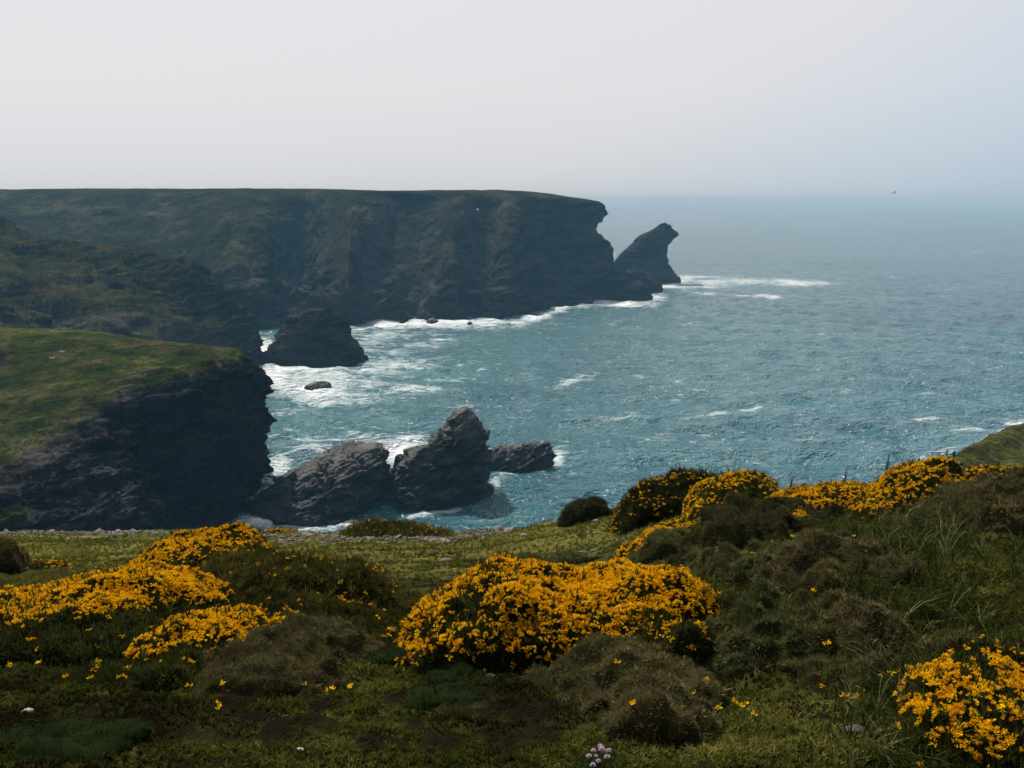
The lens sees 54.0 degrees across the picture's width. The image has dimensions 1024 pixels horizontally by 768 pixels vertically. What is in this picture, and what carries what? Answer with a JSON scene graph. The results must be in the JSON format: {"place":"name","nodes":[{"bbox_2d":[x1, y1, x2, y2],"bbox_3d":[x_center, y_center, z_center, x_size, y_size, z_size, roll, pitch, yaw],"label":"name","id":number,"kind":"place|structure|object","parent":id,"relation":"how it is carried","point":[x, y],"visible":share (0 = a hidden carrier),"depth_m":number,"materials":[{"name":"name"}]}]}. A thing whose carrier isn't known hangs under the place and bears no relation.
{"place":"outdoors","nodes":[
{"label":"outdoors","id":0,"kind":"place"},
{"bbox_2d":[0,215,266,364],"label":"hillside","id":1,"kind":"structure","parent":0,"point":[141,292],"depth_m":255.45,"materials":[{"name":"green plant"}]},
{"bbox_2d":[0,327,277,531],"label":"cliff","id":2,"kind":"structure","parent":0,"point":[106,431],"depth_m":121.81,"materials":[{"name":"grey stone"}]},
{"bbox_2d":[0,188,618,328],"bbox_3d":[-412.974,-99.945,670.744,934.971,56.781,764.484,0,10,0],"label":"headland","id":3,"kind":"structure","parent":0,"point":[276,257],"depth_m":408.57,"materials":[{"name":"grey stone"}]},
{"bbox_2d":[0,481,1023,767],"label":"ground","id":4,"kind":"structure","parent":0,"point":[276,728],"depth_m":3.53,"materials":[{"name":"green plant"}]},
{"bbox_2d":[0,535,31,574],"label":"heath shrub","id":5,"kind":"object","parent":4,"relation":"on","point":[14,558],"visible":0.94,"depth_m":8.43,"materials":[{"name":"green plant"}]},
{"bbox_2d":[21,708,33,713],"bbox_3d":[-1.668,1.125,3.461,0.037,0.018,0.029,0,10,0],"label":"stone","id":6,"kind":"object","parent":4,"relation":"on","point":[29,710],"visible":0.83,"depth_m":3.46,"materials":[{"name":"grey stone"}]},
{"bbox_2d":[28,557,76,569],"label":"gorse bush","id":7,"kind":"object","parent":4,"relation":"on","point":[36,564],"visible":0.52,"depth_m":8.89,"materials":[{"name":"yellow plant"}]},
{"bbox_2d":[0,715,154,763],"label":"cushion plant","id":8,"kind":"object","parent":4,"relation":"on","point":[63,736],"visible":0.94,"depth_m":3.12,"materials":[{"name":"green plant"}]},
{"bbox_2d":[0,555,234,669],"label":"gorse bush","id":9,"kind":"object","parent":4,"relation":"on","point":[99,612],"visible":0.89,"depth_m":4.62,"materials":[{"name":"yellow plant"}]},
{"bbox_2d":[32,598,285,693],"bbox_3d":[-1.453,1.190,4.447,1.060,0.542,1.311,0,10,0],"label":"gorse bush","id":10,"kind":"object","parent":4,"relation":"on","point":[164,656],"visible":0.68,"depth_m":4.12,"materials":[{"name":"yellow plant"}]},
{"bbox_2d":[121,519,272,568],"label":"gorse bush","id":11,"kind":"object","parent":4,"relation":"on","point":[181,547],"visible":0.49,"depth_m":7.23,"materials":[{"name":"yellow plant"}]},
{"bbox_2d":[211,700,219,712],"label":"gorse sprig","id":12,"kind":"object","parent":4,"relation":"on","point":[217,701],"visible":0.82,"depth_m":3.46,"materials":[{"name":"yellow plant"}]},
{"bbox_2d":[215,704,223,724],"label":"gorse sprig","id":13,"kind":"object","parent":4,"relation":"on","point":[220,705],"visible":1,"depth_m":3.41,"materials":[{"name":"yellow plant"}]},
{"bbox_2d":[0,525,512,544],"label":"gravel","id":14,"kind":"structure","parent":4,"relation":"on","point":[281,537],"depth_m":15.79,"materials":[{"name":"grey gravel"}]},
{"bbox_2d":[260,525,298,534],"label":"gorse bush","id":15,"kind":"object","parent":4,"relation":"on","point":[280,529],"visible":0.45,"depth_m":16.70,"materials":[{"name":"yellow plant"}]},
{"bbox_2d":[182,609,384,698],"bbox_3d":[-0.998,1.194,4.279,0.874,0.434,1.135,0,10,0],"label":"heath shrub","id":16,"kind":"object","parent":4,"relation":"on","point":[290,655],"visible":0.87,"depth_m":4.06,"materials":[{"name":"green plant"}]},
{"bbox_2d":[193,542,423,616],"bbox_3d":[-1.396,1.313,6.341,1.874,0.839,1.835,0,10,0],"label":"gorse bush","id":17,"kind":"object","parent":4,"relation":"on","point":[253,571],"visible":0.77,"depth_m":5.77,"materials":[{"name":"green plant"}]},
{"bbox_2d":[252,586,389,627],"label":"gorse bush","id":18,"kind":"object","parent":4,"relation":"on","point":[306,603],"visible":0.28,"depth_m":5.25,"materials":[{"name":"green plant"}]},
{"bbox_2d":[326,686,335,696],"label":"gorse sprig","id":19,"kind":"object","parent":4,"relation":"on","point":[332,687],"visible":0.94,"depth_m":3.71,"materials":[{"name":"yellow plant"}]},
{"bbox_2d":[347,683,354,693],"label":"gorse sprig","id":20,"kind":"object","parent":4,"relation":"on","point":[349,686],"visible":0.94,"depth_m":3.77,"materials":[{"name":"yellow plant"}]},
{"bbox_2d":[364,645,406,665],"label":"cushion plant","id":21,"kind":"object","parent":4,"relation":"on","point":[386,656],"visible":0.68,"depth_m":4.35,"materials":[{"name":"green plant"}]},
{"bbox_2d":[337,514,454,537],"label":"gorse bush","id":22,"kind":"object","parent":4,"relation":"on","point":[377,527],"visible":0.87,"depth_m":16.27,"materials":[{"name":"green plant"}]},
{"bbox_2d":[403,679,483,710],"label":"cushion plant","id":23,"kind":"object","parent":4,"relation":"on","point":[426,698],"visible":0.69,"depth_m":3.60,"materials":[{"name":"green plant"}]},
{"bbox_2d":[440,558,451,561],"bbox_3d":[-0.692,1.848,10.511,0.136,0.060,0.109,0,10,0],"label":"stone","id":24,"kind":"object","parent":4,"relation":"on","point":[444,559],"visible":0.49,"depth_m":10.48,"materials":[{"name":"grey stone"}]},
{"bbox_2d":[424,661,486,685],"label":"cushion plant","id":25,"kind":"object","parent":4,"relation":"on","point":[460,670],"visible":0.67,"depth_m":3.98,"materials":[{"name":"green plant"}]},
{"bbox_2d":[373,546,736,678],"bbox_3d":[0.213,1.128,4.815,1.777,0.808,1.604,0,10,0],"label":"gorse bush","id":26,"kind":"object","parent":4,"relation":"on","point":[503,612],"visible":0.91,"depth_m":4.30,"materials":[{"name":"yellow plant"}]},
{"bbox_2d":[517,540,621,565],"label":"heath shrub","id":27,"kind":"object","parent":4,"relation":"on","point":[573,557],"visible":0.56,"depth_m":8.86,"materials":[{"name":"green plant"}]},
{"bbox_2d":[556,494,613,527],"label":"heath shrub","id":28,"kind":"object","parent":4,"relation":"on","point":[590,508],"visible":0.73,"depth_m":13.40,"materials":[{"name":"green plant"}]},
{"bbox_2d":[566,744,626,767],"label":"thrift","id":29,"kind":"object","parent":4,"relation":"on","point":[600,762],"visible":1,"depth_m":2.98,"materials":[{"name":"pink plant"}]},
{"bbox_2d":[612,659,620,684],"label":"gorse sprig","id":30,"kind":"object","parent":4,"relation":"on","point":[617,668],"visible":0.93,"depth_m":3.60,"materials":[{"name":"green plant"}]},
{"bbox_2d":[521,630,733,716],"bbox_3d":[0.422,1.135,3.804,0.800,0.375,0.712,0,10,0],"label":"heath shrub","id":31,"kind":"object","parent":4,"relation":"on","point":[583,673],"visible":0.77,"depth_m":3.71,"materials":[{"name":"green plant"}]},
{"bbox_2d":[614,516,686,557],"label":"gorse bush","id":32,"kind":"object","parent":4,"relation":"on","point":[630,546],"visible":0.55,"depth_m":8.48,"materials":[{"name":"yellow plant"}]},
{"bbox_2d":[627,526,689,565],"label":"heath shrub","id":33,"kind":"object","parent":4,"relation":"on","point":[662,543],"visible":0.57,"depth_m":7.33,"materials":[{"name":"green plant"}]},
{"bbox_2d":[596,664,724,747],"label":"heath shrub","id":34,"kind":"object","parent":4,"relation":"on","point":[667,709],"visible":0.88,"depth_m":3.25,"materials":[{"name":"green plant"}]},
{"bbox_2d":[606,463,717,534],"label":"gorse bush","id":35,"kind":"object","parent":4,"relation":"on","point":[644,502],"visible":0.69,"depth_m":10.55,"materials":[{"name":"green plant"}]},
{"bbox_2d":[674,513,699,529],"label":"gorse bush","id":36,"kind":"object","parent":4,"relation":"on","point":[690,524],"visible":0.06,"depth_m":8.31,"materials":[{"name":"yellow plant"}]},
{"bbox_2d":[715,704,726,718],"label":"gorse sprig","id":37,"kind":"object","parent":4,"relation":"on","point":[721,708],"visible":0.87,"depth_m":3.40,"materials":[{"name":"yellow plant"}]},
{"bbox_2d":[679,467,785,521],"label":"gorse bush","id":38,"kind":"object","parent":4,"relation":"on","point":[710,490],"visible":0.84,"depth_m":8.83,"materials":[{"name":"yellow plant"}]},
{"bbox_2d":[732,696,738,716],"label":"gorse sprig","id":39,"kind":"object","parent":4,"relation":"on","point":[733,700],"visible":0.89,"depth_m":3.46,"materials":[{"name":"yellow plant"}]},
{"bbox_2d":[680,529,796,582],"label":"heath shrub","id":40,"kind":"object","parent":4,"relation":"on","point":[726,561],"visible":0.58,"depth_m":5.69,"materials":[{"name":"green plant"}]},
{"bbox_2d":[738,701,752,719],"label":"gorse sprig","id":41,"kind":"object","parent":4,"relation":"on","point":[747,702],"visible":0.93,"depth_m":3.41,"materials":[{"name":"yellow plant"}]},
{"bbox_2d":[665,489,845,567],"bbox_3d":[1.654,1.033,6.726,1.337,0.732,1.481,0,10,0],"label":"heath shrub","id":42,"kind":"object","parent":4,"relation":"on","point":[738,520],"visible":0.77,"depth_m":6.34,"materials":[{"name":"green plant"}]},
{"bbox_2d":[703,574,839,677],"bbox_3d":[1.057,1.068,4.424,0.768,0.446,1.062,0,10,0],"label":"heath shrub","id":43,"kind":"object","parent":4,"relation":"on","point":[762,619],"visible":0.78,"depth_m":4.07,"materials":[{"name":"green plant"}]},
{"bbox_2d":[758,466,870,517],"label":"gorse bush","id":44,"kind":"object","parent":4,"relation":"on","point":[827,493],"visible":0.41,"depth_m":7.46,"materials":[{"name":"yellow plant"}]},
{"bbox_2d":[816,683,826,701],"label":"gorse sprig","id":45,"kind":"object","parent":4,"relation":"on","point":[821,685],"visible":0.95,"depth_m":3.55,"materials":[{"name":"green plant"}]},
{"bbox_2d":[822,640,831,671],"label":"gorse sprig","id":46,"kind":"object","parent":4,"relation":"on","point":[828,647],"visible":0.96,"depth_m":3.74,"materials":[{"name":"yellow plant"}]},
{"bbox_2d":[751,525,924,593],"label":"heath shrub","id":47,"kind":"object","parent":4,"relation":"on","point":[795,561],"visible":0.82,"depth_m":5.04,"materials":[{"name":"green plant"}]},
{"bbox_2d":[843,724,864,735],"bbox_3d":[1.089,1.103,3.203,0.069,0.029,0.048,0,10,0],"label":"stone","id":48,"kind":"object","parent":4,"relation":"on","point":[859,729],"visible":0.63,"depth_m":3.19,"materials":[{"name":"grey stone"}]},
{"bbox_2d":[699,470,1023,767],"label":"long grass","id":49,"kind":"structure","parent":4,"relation":"on","point":[886,519],"depth_m":4.29,"materials":[{"name":"green plant"}]},
{"bbox_2d":[775,588,981,686],"bbox_3d":[1.401,1.039,4.101,0.786,0.421,0.966,0,10,0],"label":"heath shrub","id":50,"kind":"object","parent":4,"relation":"on","point":[848,615],"visible":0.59,"depth_m":3.89,"materials":[{"name":"green plant"}]},
{"bbox_2d":[843,450,971,519],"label":"gorse bush","id":51,"kind":"object","parent":4,"relation":"on","point":[918,478],"visible":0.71,"depth_m":6.75,"materials":[{"name":"yellow plant"}]},
{"bbox_2d":[847,631,1023,767],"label":"gorse bush","id":52,"kind":"object","parent":4,"relation":"on","point":[982,702],"visible":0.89,"depth_m":3.12,"materials":[{"name":"yellow plant"}]},
{"bbox_2d":[906,465,1023,535],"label":"heath shrub","id":53,"kind":"object","parent":4,"relation":"on","point":[984,494],"visible":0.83,"depth_m":5.87,"materials":[{"name":"green plant"}]},
{"bbox_2d":[965,460,1023,478],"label":"gorse bush","id":54,"kind":"object","parent":4,"relation":"on","point":[978,468],"visible":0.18,"depth_m":7.30,"materials":[{"name":"yellow plant"}]},
{"bbox_2d":[0,0,1023,202],"label":"sky","id":55,"kind":"structure","parent":0,"point":[603,101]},
{"bbox_2d":[219,203,1023,531],"bbox_3d":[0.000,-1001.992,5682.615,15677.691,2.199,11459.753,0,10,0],"label":"sea","id":56,"kind":"structure","parent":0,"point":[799,343],"depth_m":257.74,"materials":[{"name":"liquid"}]},
{"bbox_2d":[262,307,368,367],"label":"sea stack","id":57,"kind":"object","parent":56,"relation":"in","point":[313,337],"visible":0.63,"depth_m":261.40,"materials":[{"name":"grey stone"}]},
{"bbox_2d":[241,439,391,526],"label":"sea rock","id":58,"kind":"object","parent":56,"relation":"in","point":[342,482],"visible":0.75,"depth_m":137.60,"materials":[{"name":"grey stone"}]},
{"bbox_2d":[304,381,331,389],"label":"sea rock","id":59,"kind":"object","parent":56,"relation":"in","point":[318,385],"visible":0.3,"depth_m":226.71,"materials":[{"name":"grey stone"}]},
{"bbox_2d":[426,317,437,323],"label":"sea rock","id":60,"kind":"object","parent":56,"relation":"in","point":[432,320],"visible":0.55,"depth_m":349.11,"materials":[{"name":"grey stone"}]},
{"bbox_2d":[378,406,493,511],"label":"sea rock","id":61,"kind":"object","parent":56,"relation":"in","point":[448,465],"visible":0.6,"depth_m":142.06,"materials":[{"name":"grey stone"}]},
{"bbox_2d":[488,440,556,472],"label":"sea rock","id":62,"kind":"object","parent":56,"relation":"in","point":[527,457],"visible":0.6,"depth_m":159.56,"materials":[{"name":"grey stone"}]},
{"bbox_2d":[603,276,653,300],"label":"sea rock","id":63,"kind":"object","parent":56,"relation":"in","point":[622,288],"visible":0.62,"depth_m":425.25,"materials":[{"name":"grey stone"}]},
{"bbox_2d":[619,269,662,292],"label":"sea rock","id":64,"kind":"object","parent":56,"relation":"in","point":[649,280],"visible":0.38,"depth_m":463.37,"materials":[{"name":"grey stone"}]},
{"bbox_2d":[614,223,680,283],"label":"sea stack","id":65,"kind":"object","parent":56,"relation":"in","point":[647,251],"visible":0.64,"depth_m":509.93,"materials":[{"name":"grey stone"}]},
{"bbox_2d":[945,423,1023,471],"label":"headland","id":66,"kind":"structure","parent":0,"point":[1004,446],"depth_m":77.14,"materials":[{"name":"green plant"}]}
]}

